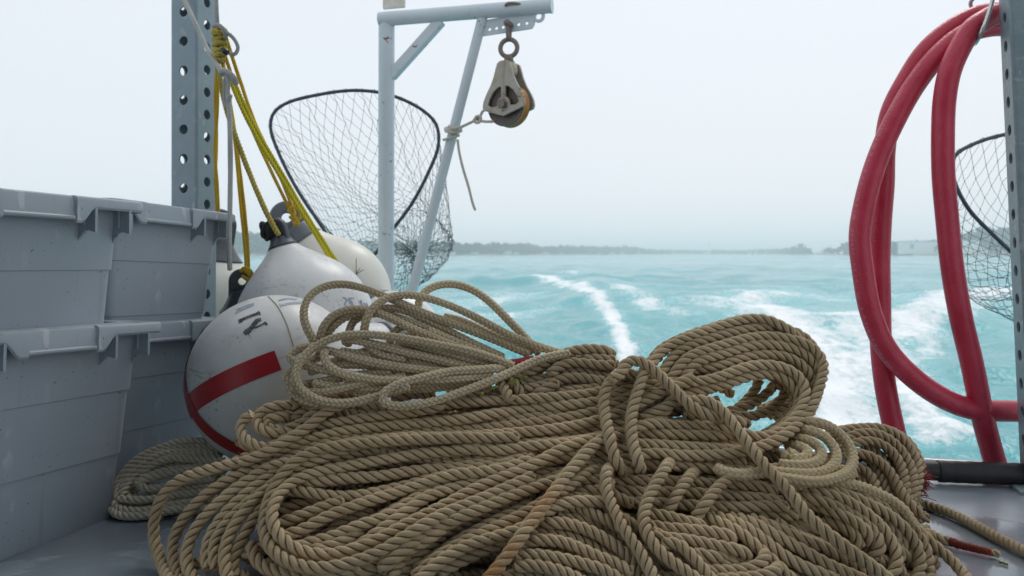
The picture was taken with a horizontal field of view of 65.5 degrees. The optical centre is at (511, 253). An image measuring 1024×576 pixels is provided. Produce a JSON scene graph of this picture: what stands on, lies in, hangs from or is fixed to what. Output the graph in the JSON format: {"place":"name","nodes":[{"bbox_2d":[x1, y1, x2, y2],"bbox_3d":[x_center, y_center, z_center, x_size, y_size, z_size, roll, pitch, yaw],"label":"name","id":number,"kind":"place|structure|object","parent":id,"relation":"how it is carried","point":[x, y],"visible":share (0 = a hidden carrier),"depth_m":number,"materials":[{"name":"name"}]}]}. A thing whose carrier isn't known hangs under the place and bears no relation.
{"place":"outdoors","nodes":[
{"label":"outdoors","id":0,"kind":"place"},
{"bbox_2d":[369,289,434,322],"bbox_3d":[-0.315,0.213,2.160,0.268,0.321,0.264,0,0,35],"label":"boat fender","id":1,"kind":"object","parent":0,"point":[426,306],"visible":0.06,"depth_m":2.11,"materials":[{"name":"white plastic"}]},
{"bbox_2d":[0,0,1008,252],"label":"sky","id":2,"kind":"structure","parent":0,"point":[736,125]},
{"bbox_2d":[0,398,1023,575],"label":"deck","id":3,"kind":"structure","parent":0,"point":[110,546],"depth_m":1.38,"materials":[{"name":"grey paint"}]},
{"bbox_2d":[0,320,160,560],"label":"storage tote","id":4,"kind":"object","parent":3,"relation":"on","point":[63,392],"visible":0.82,"depth_m":1.38,"materials":[{"name":"plastic"}]},
{"bbox_2d":[0,188,142,329],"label":"storage tote","id":5,"kind":"object","parent":4,"relation":"on","point":[56,253],"visible":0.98,"depth_m":1.36,"materials":[{"name":"plastic"}]},
{"bbox_2d":[115,317,214,476],"bbox_3d":[-0.972,0.326,1.854,0.488,0.350,0.416,0,-2,18],"label":"storage tote","id":6,"kind":"object","parent":3,"relation":"on","point":[156,412],"visible":0.12,"depth_m":1.77,"materials":[{"name":"plastic"}]},
{"bbox_2d":[104,198,234,320],"bbox_3d":[-0.971,0.077,1.852,0.488,0.366,0.416,0,-2,17],"label":"storage tote","id":7,"kind":"object","parent":6,"relation":"on","point":[161,260],"visible":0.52,"depth_m":1.78,"materials":[{"name":"plastic"}]},
{"bbox_2d":[108,437,228,520],"bbox_3d":[-0.676,0.434,1.564,0.253,0.133,0.169,0,0,0],"label":"rope coil","id":8,"kind":"object","parent":3,"relation":"on","point":[143,470],"visible":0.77,"depth_m":1.55,"materials":[{"name":"beige fabric"}]},
{"bbox_2d":[171,0,215,437],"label":"perforated post","id":9,"kind":"object","parent":3,"relation":"on","point":[192,117],"visible":0.45,"depth_m":2.08,"materials":[{"name":"grey metal"}]},
{"bbox_2d":[182,0,238,270],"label":"grey cord","id":10,"kind":"object","parent":9,"relation":"hanging from","point":[229,76],"visible":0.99,"depth_m":1.90,"materials":[{"name":"grey fabric"}]},
{"bbox_2d":[212,0,239,56],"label":"grey cord","id":11,"kind":"object","parent":10,"relation":"hanging from","point":[225,32],"visible":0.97,"depth_m":1.94,"materials":[{"name":"grey fabric"}]},
{"bbox_2d":[211,27,228,62],"bbox_3d":[-0.713,-0.517,1.953,0.039,0.100,0.083,0,0,-35],"label":"yellow knot","id":12,"kind":"object","parent":11,"relation":"hanging from","point":[219,46],"visible":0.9,"depth_m":1.95,"materials":[{"name":"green fabric"}]},
{"bbox_2d":[213,67,219,211],"bbox_3d":[-0.754,-0.277,2.034,0.019,0.459,0.122,0,0,-18],"label":"yellow line","id":13,"kind":"object","parent":12,"relation":"hanging from","point":[215,144],"visible":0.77,"depth_m":2.02,"materials":[{"name":"fabric"}]},
{"bbox_2d":[220,55,253,280],"bbox_3d":[-0.672,-0.215,1.951,0.104,0.564,0.032,0,0,28],"label":"yellow line","id":14,"kind":"object","parent":12,"relation":"hanging from","point":[247,270],"visible":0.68,"depth_m":1.94,"materials":[{"name":"fabric"}]},
{"bbox_2d":[215,269,248,317],"bbox_3d":[-0.680,0.180,1.985,0.176,0.289,0.176,3,6,-23],"label":"boat fender","id":15,"kind":"object","parent":14,"relation":"hanging from","point":[235,288],"visible":0.16,"depth_m":1.96,"materials":[{"name":"black plastic"}]},
{"bbox_2d":[216,63,280,235],"bbox_3d":[-0.644,-0.255,1.928,0.167,0.426,0.037,0,0,8],"label":"yellow line","id":16,"kind":"object","parent":12,"relation":"hanging from","point":[260,199],"visible":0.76,"depth_m":1.91,"materials":[{"name":"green fabric"}]},
{"bbox_2d":[237,218,373,322],"bbox_3d":[-0.520,0.117,1.951,0.330,0.429,0.330,-18,-1,25],"label":"buoy","id":17,"kind":"object","parent":16,"relation":"hanging from","point":[289,266],"visible":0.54,"depth_m":1.86,"materials":[{"name":"white plastic"}]},
{"bbox_2d":[259,221,277,241],"bbox_3d":[-0.592,-0.055,1.955,0.059,0.051,0.055,0,0,0],"label":"rubber strap","id":18,"kind":"object","parent":17,"relation":"attached to","point":[266,230],"visible":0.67,"depth_m":1.93,"materials":[{"name":"black rubber"}]},
{"bbox_2d":[231,82,338,261],"bbox_3d":[-0.535,-0.173,2.004,0.340,0.536,0.057,0,0,-28],"label":"yellow line","id":19,"kind":"object","parent":17,"relation":"attached to","point":[279,172],"visible":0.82,"depth_m":1.98,"materials":[{"name":"fabric"}]},
{"bbox_2d":[225,38,301,225],"bbox_3d":[-0.657,-0.305,2.075,0.063,0.461,0.244,0,0,39],"label":"yellow line","id":20,"kind":"object","parent":12,"relation":"hanging from","point":[291,207],"visible":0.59,"depth_m":2.12,"materials":[{"name":"fabric"}]},
{"bbox_2d":[270,201,390,290],"bbox_3d":[-0.533,0.042,2.276,0.270,0.457,0.270,-38,3,-17],"label":"boat fender","id":21,"kind":"object","parent":20,"relation":"hanging from","point":[348,252],"visible":0.31,"depth_m":2.22,"materials":[{"name":"beige plastic"}]},
{"bbox_2d":[216,209,245,315],"bbox_3d":[-0.901,0.086,2.400,0.282,0.447,0.282,6,0,-28],"label":"boat fender","id":22,"kind":"object","parent":9,"relation":"hanging from","point":[223,273],"visible":0.15,"depth_m":2.33,"materials":[{"name":"beige plastic"}]},
{"bbox_2d":[183,295,417,458],"bbox_3d":[-0.401,0.240,1.734,0.596,0.353,0.353,-14,9,-38],"label":"buoy","id":23,"kind":"object","parent":3,"relation":"on","point":[238,365],"visible":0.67,"depth_m":1.52,"materials":[{"name":"white plastic"}]},
{"bbox_2d":[268,296,293,345],"bbox_3d":[-0.460,0.133,1.579,0.006,0.094,0.144,0,0,-37],"label":"twine","id":24,"kind":"object","parent":23,"relation":"on","point":[285,321],"visible":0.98,"depth_m":1.55,"materials":[{"name":"beige fabric"}]},
{"bbox_2d":[269,88,454,290],"bbox_3d":[-0.558,-0.034,3.063,0.630,1.118,0.647,0,0,0],"label":"landing net","id":25,"kind":"object","parent":3,"relation":"on","point":[323,227],"visible":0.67,"depth_m":3.04,"materials":[{"name":"black fabric"}]},
{"bbox_2d":[377,0,553,400],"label":"davit","id":26,"kind":"object","parent":3,"relation":"on","point":[391,70],"visible":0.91,"depth_m":2.46,"materials":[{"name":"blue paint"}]},
{"bbox_2d":[442,108,493,210],"bbox_3d":[-0.139,-0.282,2.416,0.172,0.304,0.059,0,0,35],"label":"white cord","id":27,"kind":"object","parent":26,"relation":"attached to","point":[457,130],"visible":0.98,"depth_m":2.41,"materials":[{"name":"white fabric"}]},
{"bbox_2d":[483,19,534,127],"bbox_3d":[-0.009,-0.537,2.380,0.149,0.318,0.090,0,0,33],"label":"pulley block","id":28,"kind":"object","parent":26,"relation":"hanging from","point":[509,101],"depth_m":2.36,"materials":[{"name":"metal"}]},
{"bbox_2d":[142,313,932,575],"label":"rope hank","id":29,"kind":"object","parent":3,"relation":"on","point":[456,487],"visible":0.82,"depth_m":1.28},
{"bbox_2d":[290,344,618,424],"bbox_3d":[-0.091,0.237,1.406,0.596,0.150,0.132,0,0,-7],"label":"rope hank","id":30,"kind":"object","parent":29,"relation":"on","point":[593,365],"visible":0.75,"depth_m":1.40,"materials":[{"name":"beige fabric"}]},
{"bbox_2d":[282,280,581,410],"bbox_3d":[-0.136,0.160,1.428,0.532,0.221,0.210,0,0,0],"label":"braided rope","id":31,"kind":"object","parent":30,"relation":"on","point":[440,352],"visible":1,"depth_m":1.40,"materials":[{"name":"beige fabric"}]},
{"bbox_2d":[480,373,525,397],"bbox_3d":[-0.014,0.219,1.323,0.076,0.042,0.004,0,0,0],"label":"water weed","id":32,"kind":"object","parent":29,"relation":"on","point":[513,381],"visible":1,"depth_m":1.32,"materials":[{"name":"green plant"}]},
{"bbox_2d":[482,353,893,575],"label":"binding rope","id":33,"kind":"object","parent":29,"relation":"attached to","point":[718,412],"visible":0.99,"depth_m":1.25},
{"bbox_2d":[500,456,783,575],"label":"rope hank","id":34,"kind":"object","parent":3,"relation":"on","point":[598,541],"visible":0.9,"depth_m":1.13,"materials":[{"name":"beige fabric"}]},
{"bbox_2d":[614,474,971,575],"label":"rope hank","id":35,"kind":"object","parent":3,"relation":"on","point":[754,515],"visible":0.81,"depth_m":1.21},
{"bbox_2d":[713,416,917,527],"bbox_3d":[0.477,0.351,1.304,0.320,0.159,0.170,0,0,0],"label":"braided rope","id":36,"kind":"object","parent":35,"relation":"on","point":[802,469],"visible":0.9,"depth_m":1.26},
{"bbox_2d":[825,421,937,523],"bbox_3d":[0.728,0.415,1.543,0.210,0.165,0.253,0,0,0],"label":"rope coil","id":37,"kind":"object","parent":3,"relation":"on","point":[899,471],"visible":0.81,"depth_m":1.53,"materials":[{"name":"beige fabric"}]},
{"bbox_2d":[922,525,1000,557],"bbox_3d":[0.750,0.488,1.359,0.033,0.032,0.148,0,0,-34],"label":"rope tail","id":38,"kind":"object","parent":3,"relation":"on","point":[946,540],"visible":0.73,"depth_m":1.33},
{"bbox_2d":[918,498,1023,556],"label":"rope tail","id":39,"kind":"object","parent":3,"relation":"on","point":[985,531],"visible":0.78,"depth_m":1.42},
{"bbox_2d":[923,460,1023,484],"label":"padded rail","id":40,"kind":"object","parent":3,"relation":"on","point":[974,472],"visible":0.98,"depth_m":1.71,"materials":[{"name":"black rubber"}]},
{"bbox_2d":[999,0,1023,494],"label":"perforated post","id":41,"kind":"object","parent":3,"relation":"on","point":[1011,12],"visible":0.98,"depth_m":1.69,"materials":[{"name":"metal"}]},
{"bbox_2d":[968,0,994,45],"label":"wire hook","id":42,"kind":"object","parent":41,"relation":"attached to","point":[986,19],"visible":0.53,"depth_m":1.75,"materials":[{"name":"metal"}]},
{"bbox_2d":[848,2,1017,462],"bbox_3d":[1.136,-0.013,1.833,0.741,1.148,0.159,0,0,-4],"label":"red hose","id":43,"kind":"object","parent":42,"relation":"hanging from","point":[943,50],"visible":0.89,"depth_m":1.78,"materials":[{"name":"rubber"}]},
{"bbox_2d":[955,133,1013,321],"bbox_3d":[1.637,0.072,2.546,0.583,0.924,0.512,0,0,0],"label":"landing net","id":44,"kind":"object","parent":41,"relation":"attached to","point":[1004,246],"visible":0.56,"depth_m":2.56,"materials":[{"name":"black fabric"}]},
{"bbox_2d":[238,253,1009,255],"bbox_3d":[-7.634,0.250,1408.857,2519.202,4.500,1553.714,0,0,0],"label":"shore","id":45,"kind":"structure","parent":0,"point":[259,254],"depth_m":1032.40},
{"bbox_2d":[234,227,1009,254],"bbox_3d":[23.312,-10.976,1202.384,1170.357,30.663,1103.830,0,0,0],"label":"woods","id":46,"kind":"object","parent":45,"relation":"on","point":[258,244],"visible":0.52,"depth_m":896.32,"materials":[{"name":"green plant"}]},
{"bbox_2d":[790,243,805,253],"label":"tree","id":47,"kind":"object","parent":45,"relation":"on","point":[793,249],"visible":0.69,"depth_m":1214.16,"materials":[{"name":"green plant"}]},
{"bbox_2d":[821,247,834,253],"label":"tree","id":48,"kind":"object","parent":45,"relation":"on","point":[829,250],"visible":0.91,"depth_m":1017.28,"materials":[{"name":"green plant"}]},
{"bbox_2d":[837,242,847,254],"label":"tree","id":49,"kind":"object","parent":45,"relation":"on","point":[840,248],"visible":0.53,"depth_m":941.59,"materials":[{"name":"green plant"}]},
{"bbox_2d":[897,241,937,254],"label":"warehouse","id":50,"kind":"structure","parent":45,"relation":"on","point":[918,247],"depth_m":739.14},
{"bbox_2d":[962,240,989,254],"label":"warehouse","id":51,"kind":"structure","parent":45,"relation":"on","point":[975,246],"depth_m":720.27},
{"bbox_2d":[239,255,1019,461],"bbox_3d":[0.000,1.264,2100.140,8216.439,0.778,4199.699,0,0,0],"label":"water","id":52,"kind":"structure","parent":0,"point":[623,306],"depth_m":18.42,"materials":[{"name":"teal liquid"}]},
{"bbox_2d":[891,252,911,255],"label":"barge","id":53,"kind":"object","parent":52,"relation":"on","point":[906,254],"visible":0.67,"depth_m":698.24,"materials":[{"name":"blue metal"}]}
]}

